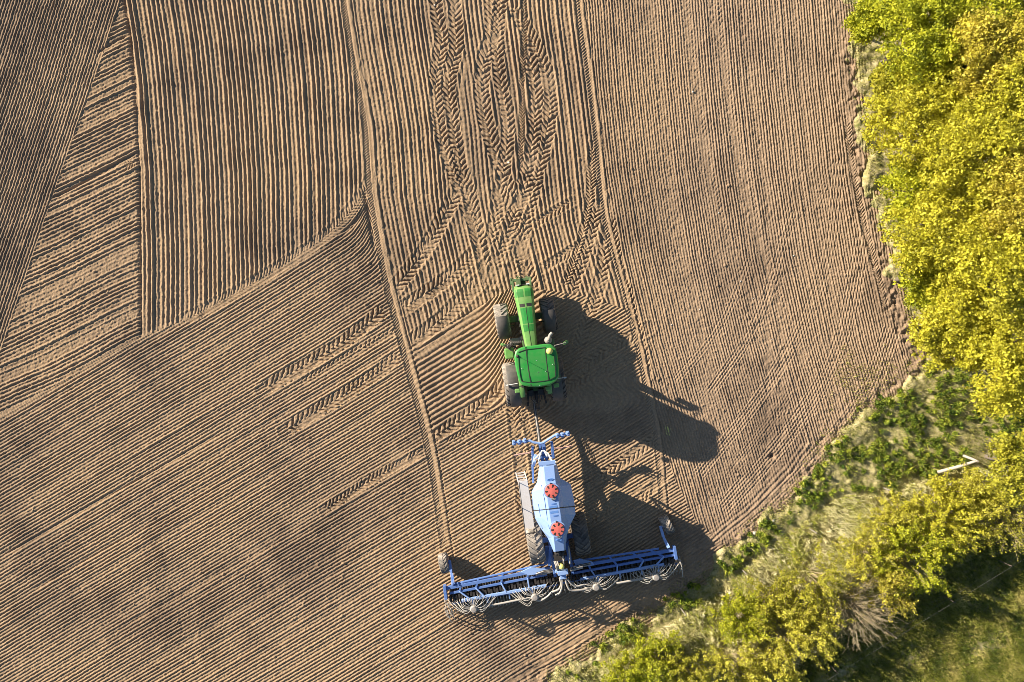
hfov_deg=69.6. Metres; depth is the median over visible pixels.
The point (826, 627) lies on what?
shrub
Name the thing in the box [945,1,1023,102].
leafy tree
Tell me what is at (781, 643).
shrub
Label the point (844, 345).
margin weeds
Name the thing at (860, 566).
shrub
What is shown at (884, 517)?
shrub
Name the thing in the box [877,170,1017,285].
leafy tree
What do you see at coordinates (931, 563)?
shrub
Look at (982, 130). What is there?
leafy tree
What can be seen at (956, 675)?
meadow grass
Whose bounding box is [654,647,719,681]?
shrub
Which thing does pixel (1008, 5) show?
leafy tree
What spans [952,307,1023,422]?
leafy tree
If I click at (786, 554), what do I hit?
dry grass
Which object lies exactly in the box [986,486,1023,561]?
shrub
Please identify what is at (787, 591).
shrub
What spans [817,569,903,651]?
shrub
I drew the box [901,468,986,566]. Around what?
shrub
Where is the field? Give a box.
[0,0,928,681]
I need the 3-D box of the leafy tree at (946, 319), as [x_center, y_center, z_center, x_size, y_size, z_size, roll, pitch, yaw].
[19.601,-0.814,33.377,4.887,5.416,4.644,0,90,0]
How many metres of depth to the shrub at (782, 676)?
34.69 m
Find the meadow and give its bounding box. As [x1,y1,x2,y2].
[549,0,1023,681]
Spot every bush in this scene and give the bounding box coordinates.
[841,0,903,46]
[868,56,904,98]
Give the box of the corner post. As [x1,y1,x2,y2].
[937,455,978,473]
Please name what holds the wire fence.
on the meadow
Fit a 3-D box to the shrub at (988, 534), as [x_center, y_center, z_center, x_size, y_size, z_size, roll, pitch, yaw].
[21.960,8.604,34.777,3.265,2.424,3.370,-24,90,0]
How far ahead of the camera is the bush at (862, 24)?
33.88 m
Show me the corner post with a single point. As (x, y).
(959, 466)
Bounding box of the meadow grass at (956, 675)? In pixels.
[796,518,1023,681]
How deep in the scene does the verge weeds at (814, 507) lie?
35.83 m
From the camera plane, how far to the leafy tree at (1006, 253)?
29.85 m
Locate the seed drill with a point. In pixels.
(557, 516)
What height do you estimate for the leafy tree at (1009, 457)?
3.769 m
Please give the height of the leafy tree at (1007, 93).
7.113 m
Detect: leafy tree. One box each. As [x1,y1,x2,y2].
[857,53,994,181]
[869,0,987,96]
[874,153,955,228]
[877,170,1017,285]
[893,240,958,311]
[905,271,1014,374]
[910,89,1023,210]
[936,221,1023,327]
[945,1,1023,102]
[947,136,1023,244]
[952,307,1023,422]
[958,0,1023,43]
[970,42,1023,137]
[983,423,1023,508]
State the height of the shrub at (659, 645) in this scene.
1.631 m
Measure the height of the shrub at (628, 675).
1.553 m
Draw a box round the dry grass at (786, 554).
[574,467,1023,681]
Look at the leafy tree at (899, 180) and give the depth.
32.95 m
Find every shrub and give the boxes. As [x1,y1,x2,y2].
[599,643,662,681]
[629,628,684,681]
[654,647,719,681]
[700,642,771,681]
[707,586,774,645]
[741,645,809,681]
[744,573,803,633]
[753,595,822,674]
[774,538,861,625]
[782,589,855,670]
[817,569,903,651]
[832,513,907,591]
[846,555,918,622]
[861,481,934,553]
[867,513,964,598]
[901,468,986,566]
[934,459,1009,523]
[947,486,1020,556]
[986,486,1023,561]
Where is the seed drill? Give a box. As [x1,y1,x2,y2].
[438,400,682,622]
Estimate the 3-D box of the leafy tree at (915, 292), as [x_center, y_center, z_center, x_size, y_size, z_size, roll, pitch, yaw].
[18.814,-2.999,34.074,3.443,3.902,3.474,0,90,0]
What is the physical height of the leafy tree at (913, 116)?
5.459 m
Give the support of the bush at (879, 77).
on the meadow
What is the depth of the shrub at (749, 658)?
34.75 m
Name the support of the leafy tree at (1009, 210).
on the meadow
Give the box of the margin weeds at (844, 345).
[546,3,938,678]
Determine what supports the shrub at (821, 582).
on the meadow
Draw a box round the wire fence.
[815,554,1023,680]
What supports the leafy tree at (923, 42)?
on the meadow
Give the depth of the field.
36.00 m
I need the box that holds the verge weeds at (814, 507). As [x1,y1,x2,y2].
[565,360,1023,677]
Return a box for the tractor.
[493,276,567,409]
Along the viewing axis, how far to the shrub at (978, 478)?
34.65 m
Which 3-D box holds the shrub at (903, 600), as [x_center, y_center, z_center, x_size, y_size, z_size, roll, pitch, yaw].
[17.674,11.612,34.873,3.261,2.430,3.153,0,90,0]
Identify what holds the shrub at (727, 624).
on the meadow
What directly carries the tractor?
on the field

